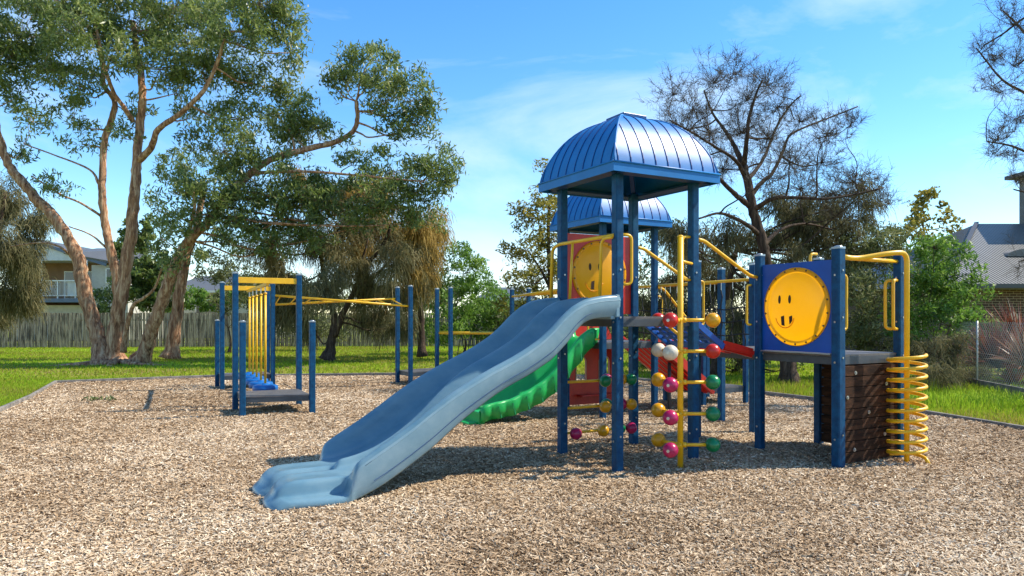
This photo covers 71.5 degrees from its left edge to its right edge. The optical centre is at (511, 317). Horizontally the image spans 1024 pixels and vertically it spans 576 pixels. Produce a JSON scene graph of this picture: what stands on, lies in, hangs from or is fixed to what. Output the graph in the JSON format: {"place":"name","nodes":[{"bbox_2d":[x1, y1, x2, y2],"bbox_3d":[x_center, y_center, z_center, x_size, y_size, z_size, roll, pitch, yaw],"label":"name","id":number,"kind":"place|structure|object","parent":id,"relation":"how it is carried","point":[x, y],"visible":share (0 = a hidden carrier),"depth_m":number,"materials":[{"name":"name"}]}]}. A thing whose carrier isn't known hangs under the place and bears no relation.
{"place":"outdoors","nodes":[
{"label":"outdoors","id":0,"kind":"place"},
{"bbox_2d":[0,318,1023,425],"bbox_3d":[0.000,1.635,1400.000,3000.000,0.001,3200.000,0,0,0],"label":"ground","id":1,"kind":"structure","parent":0,"point":[341,371],"depth_m":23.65,"materials":[{"name":"green plant"}]},
{"bbox_2d":[0,168,57,339],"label":"casuarina tree","id":2,"kind":"object","parent":1,"relation":"on","point":[17,264],"visible":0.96,"depth_m":30.65,"materials":[{"name":"green plant"}]},
{"bbox_2d":[3,239,167,339],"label":"house","id":3,"kind":"structure","parent":1,"relation":"on","point":[59,265],"depth_m":50.60,"materials":[{"name":"metal"}]},
{"bbox_2d":[64,271,76,297],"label":"sliding door","id":4,"kind":"structure","parent":3,"relation":"in","point":[68,275],"depth_m":52.02,"materials":[{"name":"white"}]},
{"bbox_2d":[88,271,91,283],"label":"window","id":5,"kind":"structure","parent":3,"relation":"in","point":[89,272],"depth_m":52.02,"materials":[{"name":"white"}]},
{"bbox_2d":[105,268,111,282],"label":"window","id":6,"kind":"structure","parent":3,"relation":"in","point":[107,270],"depth_m":49.93,"materials":[{"name":"white glass"}]},
{"bbox_2d":[92,285,112,313],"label":"shrub","id":7,"kind":"object","parent":1,"relation":"on","point":[100,299],"visible":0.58,"depth_m":43.49,"materials":[{"name":"green plant"}]},
{"bbox_2d":[106,212,186,313],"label":"shrub","id":8,"kind":"object","parent":1,"relation":"on","point":[144,274],"visible":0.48,"depth_m":43.48,"materials":[{"name":"green plant"}]},
{"bbox_2d":[142,141,248,359],"bbox_3d":[-12.245,-2.689,28.073,4.047,8.700,2.974,0,0,-11],"label":"gum tree","id":9,"kind":"object","parent":1,"relation":"on","point":[171,350],"visible":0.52,"depth_m":27.39,"materials":[{"name":"green plant"}]},
{"bbox_2d":[168,285,239,312],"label":"shrub","id":10,"kind":"object","parent":1,"relation":"on","point":[198,295],"visible":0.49,"depth_m":44.71,"materials":[{"name":"green plant"}]},
{"bbox_2d":[170,276,292,337],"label":"distant house","id":11,"kind":"structure","parent":1,"relation":"on","point":[208,287],"depth_m":56.00,"materials":[{"name":"metal"}]},
{"bbox_2d":[195,304,216,314],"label":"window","id":12,"kind":"structure","parent":11,"relation":"in","point":[197,310],"depth_m":55.92,"materials":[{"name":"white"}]},
{"bbox_2d":[0,0,468,366],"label":"gum tree","id":13,"kind":"object","parent":1,"relation":"on","point":[109,348],"visible":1,"depth_m":24.40,"materials":[{"name":"green plant"}]},
{"bbox_2d":[189,251,293,351],"bbox_3d":[-12.300,-0.765,33.662,5.106,4.890,4.539,0,0,0],"label":"tree","id":14,"kind":"object","parent":1,"relation":"on","point":[220,275],"visible":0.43,"depth_m":32.97,"materials":[{"name":"green plant"}]},
{"bbox_2d":[250,309,355,346],"bbox_3d":[-10.035,0.469,34.848,5.474,2.430,2.836,0,0,-19],"label":"shrub","id":15,"kind":"object","parent":1,"relation":"on","point":[327,328],"visible":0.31,"depth_m":34.74,"materials":[{"name":"green plant"}]},
{"bbox_2d":[0,312,611,347],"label":"paling fence","id":16,"kind":"object","parent":1,"relation":"on","point":[196,329],"visible":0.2,"depth_m":38.59,"materials":[{"name":"grey wood"}]},
{"bbox_2d":[233,197,448,360],"bbox_3d":[-6.588,-1.401,26.598,7.306,6.338,6.990,0,0,-30],"label":"casuarina tree","id":17,"kind":"object","parent":1,"relation":"on","point":[337,260],"visible":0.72,"depth_m":26.09,"materials":[{"name":"green plant"}]},
{"bbox_2d":[239,270,464,341],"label":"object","id":18,"kind":"object","parent":1,"relation":"on","point":[346,297],"visible":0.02,"depth_m":46.83,"materials":[{"name":"green plant"}]},
{"bbox_2d":[279,163,457,356],"bbox_3d":[-5.549,-2.240,27.979,7.186,7.626,4.936,0,0,9],"label":"casuarina tree","id":19,"kind":"object","parent":1,"relation":"on","point":[427,236],"visible":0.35,"depth_m":26.49,"materials":[{"name":"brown plant"}]},
{"bbox_2d":[423,239,506,351],"bbox_3d":[-2.021,-0.930,31.261,4.207,5.204,5.644,0,0,0],"label":"shrub","id":20,"kind":"object","parent":1,"relation":"on","point":[466,311],"visible":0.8,"depth_m":30.86,"materials":[{"name":"green plant"}]},
{"bbox_2d":[478,300,521,337],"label":"shrub","id":21,"kind":"object","parent":1,"relation":"on","point":[501,320],"visible":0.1,"depth_m":30.81,"materials":[{"name":"green plant"}]},
{"bbox_2d":[476,287,537,311],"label":"distant house","id":22,"kind":"structure","parent":1,"relation":"on","point":[515,298],"depth_m":60.35,"materials":[{"name":"metal"}]},
{"bbox_2d":[473,289,541,338],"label":"shrub","id":23,"kind":"object","parent":1,"relation":"on","point":[507,294],"visible":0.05,"depth_m":40.08,"materials":[{"name":"green plant"}]},
{"bbox_2d":[0,373,1023,429],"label":"timber edging","id":24,"kind":"object","parent":1,"relation":"on","point":[38,391],"visible":0.28,"depth_m":14.73,"materials":[{"name":"brown wood"}]},
{"bbox_2d":[490,158,556,315],"bbox_3d":[0.875,-2.442,27.444,3.555,7.842,3.794,0,0,0],"label":"she oak tree","id":25,"kind":"object","parent":1,"relation":"on","point":[541,245],"visible":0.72,"depth_m":27.70,"materials":[{"name":"green plant"}]},
{"bbox_2d":[607,296,650,339],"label":"shrub","id":26,"kind":"object","parent":1,"relation":"on","point":[626,327],"visible":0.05,"depth_m":32.15,"materials":[{"name":"green plant"}]},
{"bbox_2d":[626,359,805,372],"bbox_3d":[6.962,1.364,20.795,7.090,1.209,3.378,0,0,13],"label":"shrub","id":27,"kind":"object","parent":1,"relation":"on","point":[640,364],"visible":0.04,"depth_m":20.50,"materials":[{"name":"green plant"}]},
{"bbox_2d":[623,219,879,360],"bbox_3d":[7.926,-1.058,23.287,9.599,5.436,5.048,0,0,0],"label":"shrub","id":28,"kind":"object","parent":1,"relation":"on","point":[640,270],"visible":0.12,"depth_m":23.52,"materials":[{"name":"green plant"}]},
{"bbox_2d":[638,168,897,375],"bbox_3d":[6.716,-0.942,19.175,6.614,5.744,6.577,0,0,-34],"label":"casuarina tree","id":29,"kind":"object","parent":1,"relation":"on","point":[787,212],"visible":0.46,"depth_m":18.55,"materials":[{"name":"green plant"}]},
{"bbox_2d":[634,41,916,384],"bbox_3d":[6.106,-2.628,16.528,6.788,8.754,5.165,0,0,0],"label":"casuarina tree","id":30,"kind":"object","parent":1,"relation":"on","point":[788,371],"visible":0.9,"depth_m":16.59,"materials":[{"name":"brown plant"}]},
{"bbox_2d":[840,220,921,351],"bbox_3d":[9.760,-0.561,18.679,5.174,4.433,2.455,0,0,-42],"label":"shrub","id":31,"kind":"object","parent":1,"relation":"on","point":[862,336],"visible":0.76,"depth_m":17.67,"materials":[{"name":"green plant"}]},
{"bbox_2d":[889,186,965,249],"bbox_3d":[18.331,-2.102,31.971,4.181,7.427,2.646,0,0,-33],"label":"poplar tree","id":32,"kind":"object","parent":1,"relation":"on","point":[925,195],"visible":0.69,"depth_m":31.70,"materials":[{"name":"green plant"}]},
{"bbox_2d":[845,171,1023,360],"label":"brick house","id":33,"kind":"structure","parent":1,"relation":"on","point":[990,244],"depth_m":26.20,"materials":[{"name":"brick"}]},
{"bbox_2d":[877,231,1001,358],"bbox_3d":[10.911,-0.333,18.251,2.787,3.972,3.671,0,0,28],"label":"shrub","id":34,"kind":"object","parent":1,"relation":"on","point":[944,305],"visible":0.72,"depth_m":17.55,"materials":[{"name":"green plant"}]},
{"bbox_2d":[887,329,999,392],"bbox_3d":[10.082,1.203,17.035,2.471,1.936,6.203,0,0,19],"label":"shrub","id":35,"kind":"object","parent":1,"relation":"on","point":[955,370],"visible":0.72,"depth_m":15.79,"materials":[{"name":"green plant"}]},
{"bbox_2d":[920,321,1023,395],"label":"wire fence","id":36,"kind":"object","parent":1,"relation":"on","point":[999,385],"visible":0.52,"depth_m":15.20,"materials":[{"name":"grey metal"}]},
{"bbox_2d":[938,307,1023,369],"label":"flax plant","id":37,"kind":"object","parent":1,"relation":"on","point":[1004,343],"visible":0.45,"depth_m":17.81,"materials":[{"name":"red plant"}]},
{"bbox_2d":[955,311,1021,376],"bbox_3d":[13.823,0.943,20.330,1.978,2.232,4.614,0,0,36],"label":"shrub","id":38,"kind":"object","parent":1,"relation":"on","point":[993,319],"visible":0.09,"depth_m":19.51,"materials":[{"name":"green plant"}]},
{"bbox_2d":[961,0,1023,283],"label":"casuarina tree","id":39,"kind":"object","parent":1,"relation":"on","point":[994,59],"visible":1,"depth_m":13.22,"materials":[{"name":"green plant"}]},
{"bbox_2d":[979,296,1023,345],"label":"flax plant","id":40,"kind":"object","parent":1,"relation":"on","point":[1010,319],"visible":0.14,"depth_m":19.00,"materials":[{"name":"red plant"}]},
{"bbox_2d":[983,321,1023,367],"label":"flax plant","id":41,"kind":"object","parent":1,"relation":"on","point":[1014,339],"visible":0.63,"depth_m":16.23,"materials":[{"name":"red plant"}]},
{"bbox_2d":[989,364,1023,386],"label":"bush","id":42,"kind":"object","parent":1,"relation":"on","point":[1010,376],"visible":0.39,"depth_m":15.85,"materials":[{"name":"green plant"}]},
{"bbox_2d":[0,375,1023,575],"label":"wood chip ground","id":43,"kind":"structure","parent":0,"point":[482,477],"depth_m":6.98,"materials":[{"name":"beige wood"}]},
{"bbox_2d":[80,395,116,401],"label":"fallen branch","id":44,"kind":"object","parent":43,"relation":"on","point":[101,397],"visible":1,"depth_m":13.38,"materials":[{"name":"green plant"}]},
{"bbox_2d":[215,272,556,415],"bbox_3d":[-2.636,0.453,14.805,7.519,2.495,6.604,0,0,-13],"label":"obstacle course","id":45,"kind":"object","parent":43,"relation":"on","point":[263,386],"visible":0.92,"depth_m":14.28,"materials":[{"name":"blue paint"}]},
{"bbox_2d":[252,112,929,511],"bbox_3d":[1.062,-0.303,10.026,6.973,4.006,8.412,0,0,0],"label":"play structure","id":46,"kind":"object","parent":43,"relation":"on","point":[614,178],"visible":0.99,"depth_m":7.84,"materials":[{"name":"blue paint"}]},
{"bbox_2d":[0,0,1023,317],"label":"sky","id":47,"kind":"structure","parent":0,"point":[517,79],"materials":[{"name":"blue"}]}
]}

